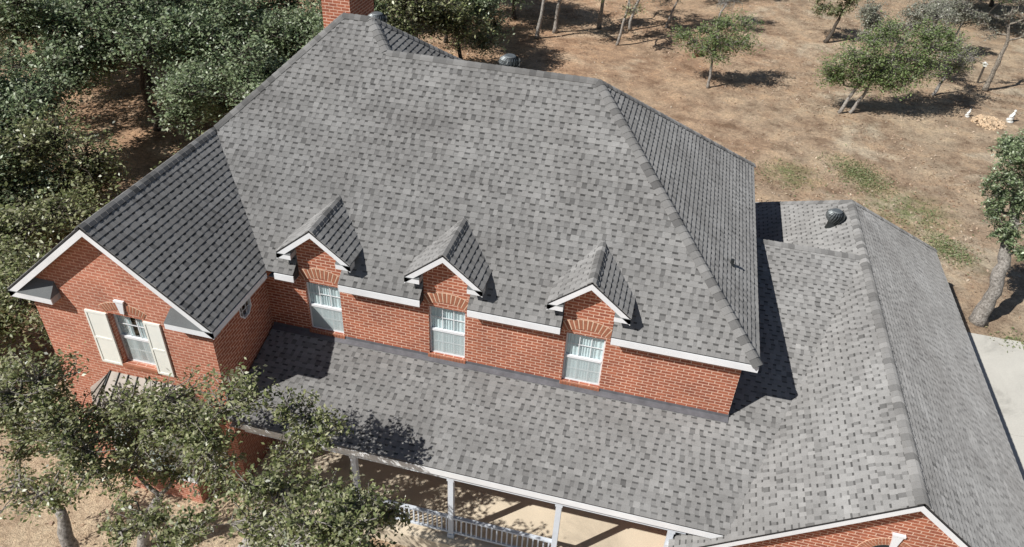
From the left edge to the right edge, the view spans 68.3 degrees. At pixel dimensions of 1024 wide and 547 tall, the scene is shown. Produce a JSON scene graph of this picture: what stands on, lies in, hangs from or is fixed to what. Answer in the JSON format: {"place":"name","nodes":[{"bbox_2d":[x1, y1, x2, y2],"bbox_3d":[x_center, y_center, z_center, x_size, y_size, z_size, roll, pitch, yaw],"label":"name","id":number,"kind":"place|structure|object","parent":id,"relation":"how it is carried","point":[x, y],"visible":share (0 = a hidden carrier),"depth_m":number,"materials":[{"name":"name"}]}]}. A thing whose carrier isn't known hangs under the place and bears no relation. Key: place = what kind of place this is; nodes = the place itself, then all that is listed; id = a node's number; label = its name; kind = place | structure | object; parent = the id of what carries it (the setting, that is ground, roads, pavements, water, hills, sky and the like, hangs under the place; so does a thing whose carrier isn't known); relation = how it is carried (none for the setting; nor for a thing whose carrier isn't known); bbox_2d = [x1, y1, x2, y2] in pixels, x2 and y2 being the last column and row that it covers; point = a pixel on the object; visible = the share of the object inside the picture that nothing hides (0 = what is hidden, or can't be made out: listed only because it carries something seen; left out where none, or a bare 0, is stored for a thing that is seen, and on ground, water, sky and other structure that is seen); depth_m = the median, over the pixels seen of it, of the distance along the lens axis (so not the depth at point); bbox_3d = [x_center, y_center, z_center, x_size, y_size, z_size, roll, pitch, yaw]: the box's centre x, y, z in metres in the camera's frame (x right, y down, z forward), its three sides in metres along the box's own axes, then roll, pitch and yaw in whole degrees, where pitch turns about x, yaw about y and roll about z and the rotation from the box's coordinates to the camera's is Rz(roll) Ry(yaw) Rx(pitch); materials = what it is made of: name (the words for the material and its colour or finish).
{"place":"outdoors","nodes":[
{"label":"outdoors","id":0,"kind":"place"},
{"bbox_2d":[238,514,317,546],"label":"path","id":1,"kind":"structure","parent":0,"point":[272,527],"depth_m":19.03,"materials":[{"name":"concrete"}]},
{"bbox_2d":[0,0,1023,546],"bbox_3d":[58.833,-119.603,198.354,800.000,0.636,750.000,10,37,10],"label":"ground","id":2,"kind":"structure","parent":0,"point":[676,84],"depth_m":41.74,"materials":[{"name":"dry bare soil"},{"name":"sparse dry grass"}]},
{"bbox_2d":[0,230,61,372],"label":"oak tree","id":3,"kind":"object","parent":2,"relation":"on","point":[12,305],"visible":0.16,"depth_m":21.46,"materials":[{"name":"green plant"}]},
{"bbox_2d":[0,119,69,251],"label":"oak tree","id":4,"kind":"object","parent":2,"relation":"on","point":[39,175],"visible":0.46,"depth_m":25.96,"materials":[{"name":"green plant"}]},
{"bbox_2d":[0,35,92,167],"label":"oak tree","id":5,"kind":"object","parent":2,"relation":"on","point":[30,92],"visible":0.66,"depth_m":29.38,"materials":[{"name":"green plant"}]},
{"bbox_2d":[0,0,96,68],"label":"oak tree","id":6,"kind":"object","parent":2,"relation":"on","point":[11,36],"visible":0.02,"depth_m":36.36,"materials":[{"name":"green plant"}]},
{"bbox_2d":[0,180,104,337],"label":"oak tree","id":7,"kind":"object","parent":2,"relation":"on","point":[43,217],"visible":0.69,"depth_m":23.97,"materials":[{"name":"green plant"}]},
{"bbox_2d":[0,0,124,118],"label":"oak tree","id":8,"kind":"object","parent":2,"relation":"on","point":[16,15],"visible":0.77,"depth_m":32.45,"materials":[{"name":"green plant"}]},
{"bbox_2d":[0,341,131,546],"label":"oak tree","id":9,"kind":"object","parent":2,"relation":"on","point":[44,406],"visible":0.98,"depth_m":15.79,"materials":[{"name":"green plant"}]},
{"bbox_2d":[0,95,134,238],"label":"oak tree","id":10,"kind":"object","parent":2,"relation":"on","point":[84,168],"visible":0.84,"depth_m":26.72,"materials":[{"name":"green plant"}]},
{"bbox_2d":[57,0,203,88],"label":"oak tree","id":11,"kind":"object","parent":2,"relation":"on","point":[149,83],"depth_m":40.81,"materials":[{"name":"green plant"}]},
{"bbox_2d":[24,0,249,131],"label":"oak tree","id":12,"kind":"object","parent":2,"relation":"on","point":[126,22],"visible":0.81,"depth_m":32.81,"materials":[{"name":"green plant"}]},
{"bbox_2d":[150,130,203,169],"bbox_3d":[-10.204,-3.663,29.010,5.873,4.799,6.215,18,39,20],"label":"oak tree","id":13,"kind":"object","parent":2,"relation":"on","point":[155,166],"depth_m":27.82,"materials":[{"name":"green plant"}]},
{"bbox_2d":[73,357,283,546],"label":"oak tree","id":14,"kind":"object","parent":2,"relation":"on","point":[203,442],"visible":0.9,"depth_m":15.77,"materials":[{"name":"green plant"}]},
{"bbox_2d":[146,22,288,140],"bbox_3d":[-11.554,-7.418,32.550,7.127,6.610,6.545,9,36,8],"label":"oak tree","id":15,"kind":"object","parent":2,"relation":"on","point":[186,80],"visible":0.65,"depth_m":31.12,"materials":[{"name":"green plant"}]},
{"bbox_2d":[138,0,305,105],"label":"oak tree","id":16,"kind":"object","parent":2,"relation":"on","point":[226,11],"visible":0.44,"depth_m":33.84,"materials":[{"name":"green plant"}]},
{"bbox_2d":[148,0,298,87],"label":"oak tree","id":17,"kind":"object","parent":2,"relation":"on","point":[258,12],"visible":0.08,"depth_m":37.70,"materials":[{"name":"green plant"}]},
{"bbox_2d":[97,455,411,546],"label":"oak tree","id":18,"kind":"object","parent":2,"relation":"on","point":[349,514],"visible":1,"depth_m":14.71,"materials":[{"name":"green plant"}]},
{"bbox_2d":[242,0,323,68],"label":"oak tree","id":19,"kind":"object","parent":2,"relation":"on","point":[277,35],"visible":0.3,"depth_m":35.37,"materials":[{"name":"green plant"}]},
{"bbox_2d":[220,361,354,546],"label":"oak tree","id":20,"kind":"object","parent":2,"relation":"on","point":[304,439],"visible":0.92,"depth_m":15.43,"materials":[{"name":"green plant"}]},
{"bbox_2d":[244,0,388,55],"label":"oak tree","id":21,"kind":"object","parent":2,"relation":"on","point":[283,4],"visible":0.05,"depth_m":38.52,"materials":[{"name":"green plant"}]},
{"bbox_2d":[374,0,495,54],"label":"oak tree","id":22,"kind":"object","parent":2,"relation":"on","point":[452,15],"visible":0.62,"depth_m":40.26,"materials":[{"name":"green plant"}]},
{"bbox_2d":[421,0,514,59],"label":"oak tree","id":23,"kind":"object","parent":2,"relation":"on","point":[488,8],"visible":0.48,"depth_m":42.94,"materials":[{"name":"green plant"}]},
{"bbox_2d":[0,0,1023,546],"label":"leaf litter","id":24,"kind":"object","parent":2,"relation":"on","point":[714,136],"visible":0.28,"depth_m":41.88,"materials":[{"name":"brown plant"}]},
{"bbox_2d":[7,0,1023,546],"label":"brick house","id":25,"kind":"structure","parent":2,"relation":"on","point":[623,320],"depth_m":18.02,"materials":[{"name":"brick"}]},
{"bbox_2d":[113,314,155,365],"bbox_3d":[-8.799,1.416,17.947,0.940,1.610,0.440,10,37,10],"label":"window","id":26,"kind":"structure","parent":25,"relation":"in","point":[132,332],"depth_m":17.89,"materials":[{"name":"white glass"}]},
{"bbox_2d":[90,370,216,502],"bbox_3d":[-9.041,4.239,19.120,3.700,3.687,0.765,10,37,10],"label":"bay window","id":27,"kind":"structure","parent":25,"relation":"in","point":[107,380],"depth_m":18.73,"materials":[{"name":"metal"}]},
{"bbox_2d":[239,298,251,318],"bbox_3d":[-6.568,0.776,18.145,0.355,1.000,1.000,10,37,10],"label":"window","id":28,"kind":"structure","parent":25,"relation":"in","point":[242,308],"depth_m":18.31,"materials":[{"name":"grey glass"}]},
{"bbox_2d":[306,282,343,332],"bbox_3d":[-4.625,0.730,19.146,0.980,1.580,0.440,10,37,10],"label":"window","id":29,"kind":"structure","parent":25,"relation":"in","point":[324,301],"depth_m":19.03,"materials":[{"name":"white glass"}]},
{"bbox_2d":[429,306,464,357],"bbox_3d":[-1.517,1.299,18.608,0.980,1.580,0.440,10,37,10],"label":"window","id":30,"kind":"structure","parent":25,"relation":"in","point":[447,327],"depth_m":18.48,"materials":[{"name":"white glass"}]},
{"bbox_2d":[562,332,605,384],"bbox_3d":[1.741,1.895,18.044,0.980,1.580,0.440,10,37,10],"label":"window","id":31,"kind":"structure","parent":25,"relation":"in","point":[583,355],"depth_m":17.92,"materials":[{"name":"white glass"}]},
{"bbox_2d":[512,0,533,19],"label":"oak tree","id":32,"kind":"object","parent":2,"relation":"on","point":[513,7],"visible":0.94,"depth_m":53.26,"materials":[{"name":"green plant"}]},
{"bbox_2d":[534,0,544,38],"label":"slim tree","id":33,"kind":"object","parent":2,"relation":"on","point":[538,27],"visible":1,"depth_m":49.81,"materials":[{"name":"grey plant"}]},
{"bbox_2d":[552,0,561,32],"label":"slim tree","id":34,"kind":"object","parent":2,"relation":"on","point":[555,28],"visible":1,"depth_m":51.15,"materials":[{"name":"grey plant"}]},
{"bbox_2d":[597,0,604,28],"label":"slim tree","id":35,"kind":"object","parent":2,"relation":"on","point":[599,23],"visible":0.96,"depth_m":52.77,"materials":[{"name":"plant"}]},
{"bbox_2d":[596,0,647,45],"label":"slim tree","id":36,"kind":"object","parent":2,"relation":"on","point":[632,10],"visible":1,"depth_m":48.05,"materials":[{"name":"plant"}]},
{"bbox_2d":[628,0,639,31],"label":"slim tree","id":37,"kind":"object","parent":2,"relation":"on","point":[630,22],"visible":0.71,"depth_m":52.60,"materials":[{"name":"grey plant"}]},
{"bbox_2d":[648,0,681,27],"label":"sparse tree","id":38,"kind":"object","parent":2,"relation":"on","point":[671,13],"visible":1,"depth_m":51.93,"materials":[{"name":"plant"}]},
{"bbox_2d":[667,8,764,88],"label":"young tree","id":39,"kind":"object","parent":2,"relation":"on","point":[718,28],"visible":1,"depth_m":43.60,"materials":[{"name":"green plant"}]},
{"bbox_2d":[714,0,748,26],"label":"sparse tree","id":40,"kind":"object","parent":2,"relation":"on","point":[725,4],"visible":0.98,"depth_m":51.84,"materials":[{"name":"plant"}]},
{"bbox_2d":[809,0,860,42],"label":"young tree","id":41,"kind":"object","parent":2,"relation":"on","point":[824,7],"visible":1,"depth_m":51.00,"materials":[{"name":"green plant"}]},
{"bbox_2d":[812,25,897,113],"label":"young tree","id":42,"kind":"object","parent":2,"relation":"on","point":[840,70],"visible":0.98,"depth_m":41.17,"materials":[{"name":"green plant"}]},
{"bbox_2d":[753,144,1023,352],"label":"weed patch","id":43,"kind":"object","parent":2,"relation":"on","point":[861,176],"visible":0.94,"depth_m":35.52,"materials":[{"name":"green plant"}]},
{"bbox_2d":[852,0,960,64],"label":"sparse tree","id":44,"kind":"object","parent":2,"relation":"on","point":[870,13],"visible":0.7,"depth_m":46.33,"materials":[{"name":"green plant"}]},
{"bbox_2d":[848,10,969,113],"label":"young tree","id":45,"kind":"object","parent":2,"relation":"on","point":[922,61],"visible":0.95,"depth_m":40.84,"materials":[{"name":"green plant"}]},
{"bbox_2d":[916,23,984,95],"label":"sparse tree","id":46,"kind":"object","parent":2,"relation":"on","point":[961,59],"visible":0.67,"depth_m":43.16,"materials":[{"name":"green plant"}]},
{"bbox_2d":[912,0,990,57],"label":"sparse tree","id":47,"kind":"object","parent":2,"relation":"on","point":[963,18],"visible":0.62,"depth_m":49.65,"materials":[{"name":"green plant"}]},
{"bbox_2d":[924,2,1020,24],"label":"fallen branch","id":48,"kind":"object","parent":2,"relation":"on","point":[995,15],"visible":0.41,"depth_m":58.70,"materials":[{"name":"brown wood"}]},
{"bbox_2d":[976,62,987,82],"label":"birdhouse","id":49,"kind":"object","parent":2,"relation":"on","point":[982,70],"visible":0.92,"depth_m":47.36,"materials":[{"name":"wood"}]},
{"bbox_2d":[971,114,1006,129],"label":"stone pile","id":50,"kind":"object","parent":2,"relation":"on","point":[988,120],"visible":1,"depth_m":42.33,"materials":[{"name":"beige stone"}]},
{"bbox_2d":[989,0,994,6],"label":"oak tree","id":51,"kind":"object","parent":2,"relation":"on","point":[991,3],"visible":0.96,"depth_m":62.20,"materials":[{"name":"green plant"}]},
{"bbox_2d":[968,126,1023,327],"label":"oak tree","id":52,"kind":"object","parent":2,"relation":"on","point":[1012,149],"visible":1,"depth_m":25.65,"materials":[{"name":"green plant"}]},
{"bbox_2d":[976,0,1023,90],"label":"sparse tree","id":53,"kind":"object","parent":2,"relation":"on","point":[986,86],"visible":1,"depth_m":44.89,"materials":[{"name":"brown plant"}]},
{"bbox_2d":[1006,110,1016,122],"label":"garden statue","id":54,"kind":"object","parent":2,"relation":"on","point":[1010,118],"visible":1,"depth_m":42.55,"materials":[{"name":"white stone"}]},
{"bbox_2d":[967,332,1023,479],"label":"driveway","id":55,"kind":"structure","parent":0,"point":[1002,369],"depth_m":25.17,"materials":[{"name":"concrete"}]}
]}

